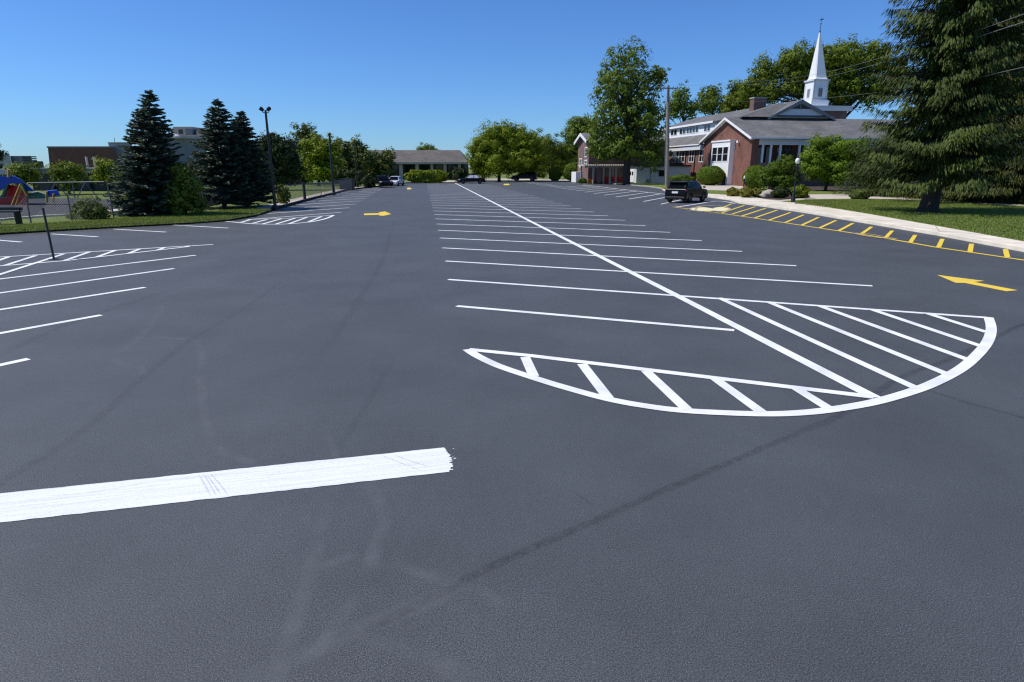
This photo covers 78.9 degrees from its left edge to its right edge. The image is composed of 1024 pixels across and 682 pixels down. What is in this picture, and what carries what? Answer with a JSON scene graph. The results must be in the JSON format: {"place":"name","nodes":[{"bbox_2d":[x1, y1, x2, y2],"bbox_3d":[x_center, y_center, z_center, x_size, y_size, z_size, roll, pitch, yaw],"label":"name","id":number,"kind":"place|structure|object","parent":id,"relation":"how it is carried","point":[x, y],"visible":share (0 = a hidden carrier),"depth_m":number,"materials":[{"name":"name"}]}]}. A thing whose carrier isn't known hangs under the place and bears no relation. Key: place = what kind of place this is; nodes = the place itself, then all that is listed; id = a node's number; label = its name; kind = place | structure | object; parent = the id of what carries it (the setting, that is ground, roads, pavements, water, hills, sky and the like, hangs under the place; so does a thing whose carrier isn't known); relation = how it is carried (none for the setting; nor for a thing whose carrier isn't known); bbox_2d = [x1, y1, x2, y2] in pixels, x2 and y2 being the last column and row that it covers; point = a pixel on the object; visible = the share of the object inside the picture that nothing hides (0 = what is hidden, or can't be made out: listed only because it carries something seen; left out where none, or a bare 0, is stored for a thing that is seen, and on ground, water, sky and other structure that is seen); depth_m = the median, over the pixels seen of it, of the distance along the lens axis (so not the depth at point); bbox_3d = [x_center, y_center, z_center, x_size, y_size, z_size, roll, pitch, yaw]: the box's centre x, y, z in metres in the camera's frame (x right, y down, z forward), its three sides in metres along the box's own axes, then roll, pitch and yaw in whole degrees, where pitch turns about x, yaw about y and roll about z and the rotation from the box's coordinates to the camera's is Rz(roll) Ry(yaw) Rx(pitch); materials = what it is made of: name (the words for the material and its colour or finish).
{"place":"outdoors","nodes":[
{"label":"outdoors","id":0,"kind":"place"},
{"bbox_2d":[0,154,43,175],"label":"building","id":1,"kind":"structure","parent":0,"point":[17,159],"depth_m":108.39,"materials":[{"name":"beige"}]},
{"bbox_2d":[0,198,119,217],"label":"playground surface","id":2,"kind":"object","parent":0,"point":[34,209],"depth_m":43.10,"materials":[{"name":"grey rubber"}]},
{"bbox_2d":[0,169,33,204],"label":"play tower","id":3,"kind":"structure","parent":2,"relation":"on","point":[9,190],"depth_m":44.66,"materials":[{"name":"blue plastic"}]},
{"bbox_2d":[27,190,60,204],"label":"play bridge","id":4,"kind":"structure","parent":2,"relation":"on","point":[51,193],"depth_m":44.80,"materials":[{"name":"green plastic"}]},
{"bbox_2d":[0,211,117,220],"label":"playground border","id":5,"kind":"object","parent":2,"relation":"on","point":[13,218],"visible":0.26,"depth_m":33.58,"materials":[{"name":"concrete"}]},
{"bbox_2d":[30,157,160,190],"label":"school building","id":6,"kind":"structure","parent":0,"point":[97,186],"depth_m":71.22,"materials":[{"name":"brick"}]},
{"bbox_2d":[38,174,54,190],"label":"window","id":7,"kind":"structure","parent":6,"relation":"in","point":[43,186],"depth_m":71.14,"materials":[{"name":"glass"}]},
{"bbox_2d":[77,175,90,190],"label":"window","id":8,"kind":"structure","parent":6,"relation":"in","point":[85,188],"depth_m":71.22,"materials":[{"name":"metal"}]},
{"bbox_2d":[94,175,106,190],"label":"window","id":9,"kind":"structure","parent":6,"relation":"in","point":[98,186],"depth_m":71.22,"materials":[{"name":"glass"}]},
{"bbox_2d":[0,183,362,227],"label":"lawn","id":10,"kind":"structure","parent":0,"point":[40,219],"depth_m":45.44,"materials":[{"name":"green plant"}]},
{"bbox_2d":[0,207,22,223],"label":"bench","id":11,"kind":"object","parent":10,"relation":"on","point":[17,217],"visible":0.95,"depth_m":29.92,"materials":[{"name":"metal"}]},
{"bbox_2d":[27,181,108,197],"bbox_3d":[-38.803,-13.236,54.449,7.007,1.459,0.976,0,16,0],"label":"swing frame","id":12,"kind":"object","parent":10,"relation":"on","point":[84,182],"visible":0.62,"depth_m":54.25,"materials":[{"name":"metal"}]},
{"bbox_2d":[46,146,113,167],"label":"brick hall","id":13,"kind":"structure","parent":10,"relation":"on","point":[77,154],"depth_m":129.33,"materials":[{"name":"brown brick"}]},
{"bbox_2d":[65,194,110,218],"bbox_3d":[-22.396,-7.047,32.821,2.450,1.383,1.586,0,16,0],"label":"shrub","id":14,"kind":"object","parent":10,"relation":"on","point":[98,211],"visible":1,"depth_m":32.59,"materials":[{"name":"green plant"}]},
{"bbox_2d":[108,138,134,166],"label":"pale block","id":15,"kind":"structure","parent":10,"relation":"on","point":[117,150],"depth_m":131.99,"materials":[{"name":"metal"}]},
{"bbox_2d":[0,207,270,232],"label":"grass","id":16,"kind":"structure","parent":10,"relation":"on","point":[207,215],"depth_m":31.17,"materials":[{"name":"green plant"}]},
{"bbox_2d":[102,90,184,216],"bbox_3d":[-20.676,-10.300,34.933,4.818,7.156,4.866,0,16,0],"label":"spruce tree","id":17,"kind":"object","parent":10,"relation":"on","point":[152,158],"visible":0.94,"depth_m":34.42,"materials":[{"name":"green plant"}]},
{"bbox_2d":[160,161,210,215],"bbox_3d":[-18.414,-8.516,34.950,2.833,3.061,2.087,0,16,0],"label":"shrub","id":18,"kind":"object","parent":10,"relation":"on","point":[188,198],"visible":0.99,"depth_m":34.79,"materials":[{"name":"green plant"}]},
{"bbox_2d":[163,127,208,168],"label":"gym building","id":19,"kind":"structure","parent":10,"relation":"on","point":[184,136],"depth_m":114.74,"materials":[{"name":"grey metal"}]},
{"bbox_2d":[189,98,263,207],"bbox_3d":[-19.176,-12.198,40.818,5.014,7.002,4.974,0,16,0],"label":"spruce tree","id":20,"kind":"object","parent":10,"relation":"on","point":[212,165],"visible":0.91,"depth_m":40.24,"materials":[{"name":"green plant"}]},
{"bbox_2d":[218,111,281,206],"bbox_3d":[-18.266,-12.209,42.035,4.572,6.360,4.597,0,16,0],"label":"spruce tree","id":21,"kind":"object","parent":10,"relation":"on","point":[246,134],"visible":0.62,"depth_m":41.65,"materials":[{"name":"green plant"}]},
{"bbox_2d":[254,140,301,184],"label":"tree","id":22,"kind":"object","parent":10,"relation":"on","point":[296,142],"depth_m":93.54,"materials":[{"name":"plant"}]},
{"bbox_2d":[256,185,377,208],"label":"curb","id":23,"kind":"structure","parent":0,"point":[271,205],"depth_m":49.15,"materials":[{"name":"concrete"}]},
{"bbox_2d":[275,184,290,203],"bbox_3d":[-17.135,-10.986,46.471,1.219,1.522,1.265,-12,20,-37],"label":"shrub","id":24,"kind":"object","parent":23,"relation":"on","point":[282,198],"visible":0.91,"depth_m":46.26,"materials":[{"name":"green plant"}]},
{"bbox_2d":[338,178,354,188],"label":"utility box","id":25,"kind":"object","parent":23,"relation":"on","point":[353,182],"visible":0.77,"depth_m":74.97,"materials":[{"name":"black paint"}]},
{"bbox_2d":[312,171,485,184],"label":"lawn","id":26,"kind":"structure","parent":0,"point":[377,184],"depth_m":115.48,"materials":[{"name":"green plant"}]},
{"bbox_2d":[301,164,369,184],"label":"background tree","id":27,"kind":"object","parent":26,"relation":"on","point":[350,174],"visible":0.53,"depth_m":95.47,"materials":[{"name":"green plant"}]},
{"bbox_2d":[369,150,468,179],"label":"building","id":28,"kind":"structure","parent":0,"point":[406,161],"depth_m":130.15,"materials":[{"name":"beige"}]},
{"bbox_2d":[404,164,414,172],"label":"window","id":29,"kind":"structure","parent":28,"relation":"in","point":[407,167],"depth_m":130.06,"materials":[{"name":"glass"}]},
{"bbox_2d":[0,0,1020,166],"label":"sky","id":30,"kind":"structure","parent":0,"point":[398,74],"materials":[{"name":"blue"}]},
{"bbox_2d":[0,181,1023,681],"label":"parking lot","id":31,"kind":"structure","parent":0,"point":[516,431],"depth_m":6.48,"materials":[{"name":"grey asphalt"}]},
{"bbox_2d":[0,146,8,175],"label":"background tree","id":32,"kind":"object","parent":31,"relation":"on","point":[2,151],"visible":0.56,"depth_m":72.22,"materials":[{"name":"green plant"}]},
{"bbox_2d":[2,161,45,187],"bbox_3d":[-48.791,-16.261,61.956,3.854,3.390,3.081,0,16,0],"label":"round tree","id":33,"kind":"object","parent":31,"relation":"on","point":[23,172],"visible":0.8,"depth_m":61.61,"materials":[{"name":"green plant"}]},
{"bbox_2d":[42,208,59,259],"bbox_3d":[-14.345,-3.317,19.269,0.300,1.581,0.300,0,16,0],"label":"marker post","id":34,"kind":"object","parent":31,"relation":"on","point":[48,234],"visible":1,"depth_m":19.27,"materials":[{"name":"black metal"}]},
{"bbox_2d":[43,159,88,192],"bbox_3d":[-43.895,-16.216,61.630,3.650,3.478,3.642,-14,21,-41],"label":"round tree","id":35,"kind":"object","parent":31,"relation":"on","point":[65,171],"visible":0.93,"depth_m":61.19,"materials":[{"name":"green plant"}]},
{"bbox_2d":[87,155,122,192],"bbox_3d":[-40.232,-16.534,61.946,3.635,3.919,2.909,0,16,0],"label":"round tree","id":36,"kind":"object","parent":31,"relation":"on","point":[101,173],"visible":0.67,"depth_m":61.46,"materials":[{"name":"green plant"}]},
{"bbox_2d":[0,179,351,224],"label":"chain link fence","id":37,"kind":"object","parent":31,"relation":"on","point":[309,193],"visible":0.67,"depth_m":40.37,"materials":[{"name":"metal"}]},
{"bbox_2d":[0,185,386,234],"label":"kerb","id":38,"kind":"structure","parent":31,"relation":"on","point":[271,208],"depth_m":31.15,"materials":[{"name":"grey concrete"}]},
{"bbox_2d":[259,106,278,209],"bbox_3d":[-15.716,-11.828,40.482,0.780,6.452,0.455,0,16,0],"label":"light pole","id":39,"kind":"object","parent":31,"relation":"on","point":[275,206],"visible":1,"depth_m":40.46,"materials":[{"name":"black metal"}]},
{"bbox_2d":[254,130,308,186],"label":"background tree","id":40,"kind":"object","parent":31,"relation":"on","point":[286,162],"visible":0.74,"depth_m":71.09,"materials":[{"name":"green plant"}]},
{"bbox_2d":[288,121,324,156],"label":"background tree","id":41,"kind":"object","parent":31,"relation":"on","point":[305,132],"visible":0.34,"depth_m":98.96,"materials":[{"name":"green plant"}]},
{"bbox_2d":[295,132,343,184],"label":"lime tree","id":42,"kind":"object","parent":31,"relation":"on","point":[316,157],"visible":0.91,"depth_m":87.32,"materials":[{"name":"green plant"}]},
{"bbox_2d":[328,133,335,194],"bbox_3d":[-17.805,-17.413,61.345,0.480,5.938,0.474,0,16,0],"label":"light pole","id":43,"kind":"object","parent":31,"relation":"on","point":[332,179],"visible":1,"depth_m":61.38,"materials":[{"name":"black paint"}]},
{"bbox_2d":[335,134,377,174],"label":"background tree","id":44,"kind":"object","parent":31,"relation":"on","point":[364,158],"visible":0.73,"depth_m":98.52,"materials":[{"name":"green plant"}]},
{"bbox_2d":[360,173,375,186],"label":"shrub","id":45,"kind":"object","parent":31,"relation":"on","point":[368,180],"visible":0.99,"depth_m":84.03,"materials":[{"name":"green plant"}]},
{"bbox_2d":[361,146,397,176],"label":"background tree","id":46,"kind":"object","parent":31,"relation":"on","point":[385,162],"visible":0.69,"depth_m":102.80,"materials":[{"name":"green plant"}]},
{"bbox_2d":[374,176,392,186],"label":"parked car","id":47,"kind":"object","parent":31,"relation":"on","point":[382,180],"visible":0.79,"depth_m":86.05,"materials":[{"name":"black paint"}]},
{"bbox_2d":[387,176,404,185],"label":"parked car","id":48,"kind":"object","parent":31,"relation":"on","point":[397,180],"visible":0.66,"depth_m":92.93,"materials":[{"name":"white paint"}]},
{"bbox_2d":[416,142,437,149],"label":"background tree","id":49,"kind":"object","parent":31,"relation":"on","point":[427,147],"visible":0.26,"depth_m":166.17,"materials":[{"name":"green plant"}]},
{"bbox_2d":[449,166,470,181],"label":"shrub","id":50,"kind":"object","parent":31,"relation":"on","point":[457,172],"visible":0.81,"depth_m":113.20,"materials":[{"name":"green plant"}]},
{"bbox_2d":[457,175,484,183],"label":"parked car","id":51,"kind":"object","parent":31,"relation":"on","point":[474,178],"visible":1,"depth_m":104.00,"materials":[{"name":"black paint"}]},
{"bbox_2d":[464,118,552,181],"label":"shade tree","id":52,"kind":"object","parent":31,"relation":"on","point":[495,148],"visible":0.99,"depth_m":116.14,"materials":[{"name":"green plant"}]},
{"bbox_2d":[511,172,537,180],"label":"parked car","id":53,"kind":"object","parent":31,"relation":"on","point":[531,176],"visible":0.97,"depth_m":118.42,"materials":[{"name":"black paint"}]},
{"bbox_2d":[530,133,574,178],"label":"shade tree","id":54,"kind":"object","parent":31,"relation":"on","point":[558,150],"visible":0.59,"depth_m":132.97,"materials":[{"name":"green plant"}]},
{"bbox_2d":[548,167,561,180],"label":"topiary","id":55,"kind":"object","parent":31,"relation":"on","point":[555,173],"visible":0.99,"depth_m":119.27,"materials":[{"name":"green plant"}]},
{"bbox_2d":[486,180,660,188],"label":"kerb","id":56,"kind":"structure","parent":31,"relation":"on","point":[570,181],"depth_m":118.66,"materials":[{"name":"concrete"}]},
{"bbox_2d":[559,112,602,162],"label":"background tree","id":57,"kind":"object","parent":31,"relation":"on","point":[576,127],"visible":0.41,"depth_m":141.51,"materials":[{"name":"green plant"}]},
{"bbox_2d":[585,35,671,184],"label":"maple tree","id":58,"kind":"object","parent":31,"relation":"on","point":[632,140],"visible":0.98,"depth_m":94.03,"materials":[{"name":"green plant"}]},
{"bbox_2d":[669,174,694,182],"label":"hedge","id":59,"kind":"object","parent":31,"relation":"on","point":[685,178],"visible":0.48,"depth_m":92.44,"materials":[{"name":"green plant"}]},
{"bbox_2d":[660,80,705,123],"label":"background tree","id":60,"kind":"object","parent":31,"relation":"on","point":[680,102],"visible":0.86,"depth_m":130.50,"materials":[{"name":"green plant"}]},
{"bbox_2d":[665,180,707,202],"bbox_3d":[14.362,-12.296,51.038,2.240,1.711,4.465,13,20,38],"label":"parked car","id":61,"kind":"object","parent":31,"relation":"on","point":[687,191],"visible":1,"depth_m":49.67,"materials":[{"name":"black paint"}]},
{"bbox_2d":[689,82,725,115],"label":"background tree","id":62,"kind":"object","parent":31,"relation":"on","point":[714,103],"visible":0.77,"depth_m":131.76,"materials":[{"name":"green plant"}]},
{"bbox_2d":[718,77,749,112],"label":"oak tree","id":63,"kind":"object","parent":31,"relation":"on","point":[728,106],"visible":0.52,"depth_m":125.42,"materials":[{"name":"green plant"}]},
{"bbox_2d":[754,154,802,189],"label":"shrub","id":64,"kind":"object","parent":31,"relation":"on","point":[774,176],"visible":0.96,"depth_m":72.34,"materials":[{"name":"green plant"}]},
{"bbox_2d":[731,33,918,117],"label":"oak tree","id":65,"kind":"object","parent":31,"relation":"on","point":[842,56],"visible":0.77,"depth_m":116.82,"materials":[{"name":"green plant"}]},
{"bbox_2d":[799,132,870,190],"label":"maple tree","id":66,"kind":"object","parent":31,"relation":"on","point":[827,160],"visible":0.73,"depth_m":69.08,"materials":[{"name":"green plant"}]},
{"bbox_2d":[661,189,1023,251],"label":"kerb","id":67,"kind":"structure","parent":31,"relation":"on","point":[984,242],"depth_m":28.74,"materials":[{"name":"concrete"}]},
{"bbox_2d":[846,0,1023,212],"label":"conifer tree","id":68,"kind":"object","parent":31,"relation":"on","point":[947,92],"visible":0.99,"depth_m":35.00,"materials":[{"name":"green plant"}]},
{"bbox_2d":[485,178,568,180],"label":"side street","id":69,"kind":"structure","parent":0,"point":[520,179],"depth_m":132.60,"materials":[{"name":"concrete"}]},
{"bbox_2d":[700,184,742,189],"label":"church forecourt","id":70,"kind":"structure","parent":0,"point":[717,187],"depth_m":82.11,"materials":[{"name":"concrete"}]},
{"bbox_2d":[483,173,1023,240],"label":"lawn","id":71,"kind":"structure","parent":0,"point":[721,192],"depth_m":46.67,"materials":[{"name":"green plant"}]},
{"bbox_2d":[562,162,577,180],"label":"topiary","id":72,"kind":"object","parent":71,"relation":"on","point":[569,169],"visible":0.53,"depth_m":115.95,"materials":[{"name":"green plant"}]},
{"bbox_2d":[578,164,623,183],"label":"pergola","id":73,"kind":"object","parent":71,"relation":"on","point":[598,166],"visible":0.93,"depth_m":101.84,"materials":[{"name":"white wood"}]},
{"bbox_2d":[571,133,669,182],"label":"brick building","id":74,"kind":"structure","parent":71,"relation":"on","point":[581,141],"depth_m":107.52,"materials":[{"name":"red"}]},
{"bbox_2d":[630,165,691,182],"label":"annex","id":75,"kind":"object","parent":71,"relation":"on","point":[640,176],"visible":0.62,"depth_m":102.59,"materials":[{"name":"white"}]},
{"bbox_2d":[696,166,724,184],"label":"topiary","id":76,"kind":"object","parent":71,"relation":"on","point":[711,175],"visible":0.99,"depth_m":90.39,"materials":[{"name":"green plant"}]},
{"bbox_2d":[742,165,766,188],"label":"topiary","id":77,"kind":"object","parent":71,"relation":"on","point":[750,174],"visible":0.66,"depth_m":74.17,"materials":[{"name":"green plant"}]},
{"bbox_2d":[752,195,809,199],"bbox_3d":[25.408,-14.383,61.120,7.011,0.001,21.339,6,17,21],"label":"planting bed","id":78,"kind":"object","parent":71,"relation":"on","point":[788,197],"visible":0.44,"depth_m":53.73,"materials":[{"name":"brown soil"}]},
{"bbox_2d":[726,187,739,195],"bbox_3d":[20.501,-13.830,57.647,1.320,0.982,1.305,-12,20,-37],"label":"shrub","id":79,"kind":"object","parent":78,"relation":"on","point":[732,191],"visible":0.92,"depth_m":57.30,"materials":[{"name":"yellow plant"}]},
{"bbox_2d":[738,186,753,197],"bbox_3d":[20.861,-13.243,55.366,1.351,1.080,1.366,8,18,26],"label":"shrub","id":80,"kind":"object","parent":78,"relation":"on","point":[747,192],"visible":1,"depth_m":55.06,"materials":[{"name":"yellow plant"}]},
{"bbox_2d":[752,187,762,196],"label":"shrub","id":81,"kind":"object","parent":78,"relation":"on","point":[757,191],"visible":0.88,"depth_m":55.30,"materials":[{"name":"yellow plant"}]},
{"bbox_2d":[759,189,774,197],"bbox_3d":[22.648,-13.053,55.385,1.596,0.861,1.083,0,16,0],"label":"boulder","id":82,"kind":"object","parent":78,"relation":"on","point":[765,194],"visible":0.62,"depth_m":55.00,"materials":[{"name":"stone"}]},
{"bbox_2d":[770,186,790,197],"bbox_3d":[23.491,-12.988,54.441,1.742,1.095,1.699,0,16,0],"label":"shrub","id":83,"kind":"object","parent":78,"relation":"on","point":[782,192],"visible":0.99,"depth_m":53.98,"materials":[{"name":"green plant"}]},
{"bbox_2d":[790,184,810,197],"bbox_3d":[25.177,-13.075,54.367,1.708,1.306,1.692,8,18,27],"label":"shrub","id":84,"kind":"object","parent":78,"relation":"on","point":[801,191],"visible":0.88,"depth_m":53.96,"materials":[{"name":"green plant"}]},
{"bbox_2d":[657,18,913,185],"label":"church","id":85,"kind":"structure","parent":71,"relation":"on","point":[737,144],"depth_m":91.61,"materials":[{"name":"red brick"}]},
{"bbox_2d":[678,151,684,162],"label":"window","id":86,"kind":"structure","parent":85,"relation":"in","point":[681,154],"depth_m":108.50,"materials":[{"name":"white glass"}]},
{"bbox_2d":[711,147,717,161],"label":"window","id":87,"kind":"structure","parent":85,"relation":"in","point":[714,150],"depth_m":94.30,"materials":[{"name":"white glass"}]},
{"bbox_2d":[717,147,722,161],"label":"window","id":88,"kind":"structure","parent":85,"relation":"in","point":[720,149],"depth_m":92.67,"materials":[{"name":"white glass"}]},
{"bbox_2d":[722,146,728,161],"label":"window","id":89,"kind":"structure","parent":85,"relation":"in","point":[725,148],"depth_m":90.90,"materials":[{"name":"white glass"}]},
{"bbox_2d":[757,147,769,162],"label":"window","id":90,"kind":"structure","parent":85,"relation":"in","point":[766,149],"depth_m":87.76,"materials":[{"name":"glass"}]},
{"bbox_2d":[775,147,791,162],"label":"window","id":91,"kind":"structure","parent":85,"relation":"in","point":[787,151],"depth_m":88.08,"materials":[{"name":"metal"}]},
{"bbox_2d":[768,186,862,190],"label":"planting bed","id":92,"kind":"object","parent":71,"relation":"on","point":[819,188],"depth_m":78.19,"materials":[{"name":"brown plant"}]},
{"bbox_2d":[848,189,870,198],"bbox_3d":[29.700,-12.553,53.211,1.627,0.924,1.646,0,16,0],"label":"shrub","id":93,"kind":"object","parent":71,"relation":"on","point":[858,194],"visible":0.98,"depth_m":52.70,"materials":[{"name":"green plant"}]},
{"bbox_2d":[830,122,921,198],"bbox_3d":[35.473,-16.781,57.868,8.554,7.023,9.529,-7,17,-25],"label":"yew tree","id":94,"kind":"object","parent":71,"relation":"on","point":[878,193],"visible":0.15,"depth_m":57.58,"materials":[{"name":"green plant"}]},
{"bbox_2d":[866,0,1023,203],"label":"conifer tree","id":95,"kind":"object","parent":71,"relation":"on","point":[1000,191],"visible":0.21,"depth_m":44.96,"materials":[{"name":"green plant"}]},
{"bbox_2d":[768,194,906,200],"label":"walkway","id":96,"kind":"structure","parent":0,"point":[828,196],"depth_m":55.59,"materials":[{"name":"concrete"}]},
{"bbox_2d":[708,194,1023,246],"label":"sidewalk","id":97,"kind":"structure","parent":0,"point":[847,213],"depth_m":33.64,"materials":[{"name":"concrete"}]},
{"bbox_2d":[788,154,799,203],"bbox_3d":[20.939,-11.944,45.929,0.467,3.572,0.467,-15,22,-43],"label":"globe lamp","id":98,"kind":"object","parent":97,"relation":"on","point":[797,161],"visible":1,"depth_m":46.01,"materials":[{"name":"metal"}]},
{"bbox_2d":[900,198,1023,205],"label":"walkway","id":99,"kind":"structure","parent":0,"point":[972,202],"depth_m":47.79,"materials":[{"name":"concrete"}]},
{"label":"ground","id":100,"kind":"structure","parent":0,"visible":0},
{"bbox_2d":[404,169,448,182],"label":"hedge","id":101,"kind":"object","parent":100,"relation":"on","point":[431,173],"visible":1,"depth_m":107.86,"materials":[{"name":"green plant"}]},
{"bbox_2d":[659,85,677,186],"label":"utility pole","id":102,"kind":"object","parent":100,"relation":"on","point":[666,169],"visible":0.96,"depth_m":84.01,"materials":[{"name":"grey wood"}]},
{"bbox_2d":[685,14,1023,85],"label":"power cable","id":103,"kind":"object","parent":102,"relation":"attached to","point":[902,51],"visible":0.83,"depth_m":40.16,"materials":[{"name":"black rubber"}]},
{"bbox_2d":[712,22,1023,85],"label":"power cable","id":104,"kind":"object","parent":102,"relation":"attached to","point":[879,63],"visible":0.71,"depth_m":42.67,"materials":[{"name":"black rubber"}]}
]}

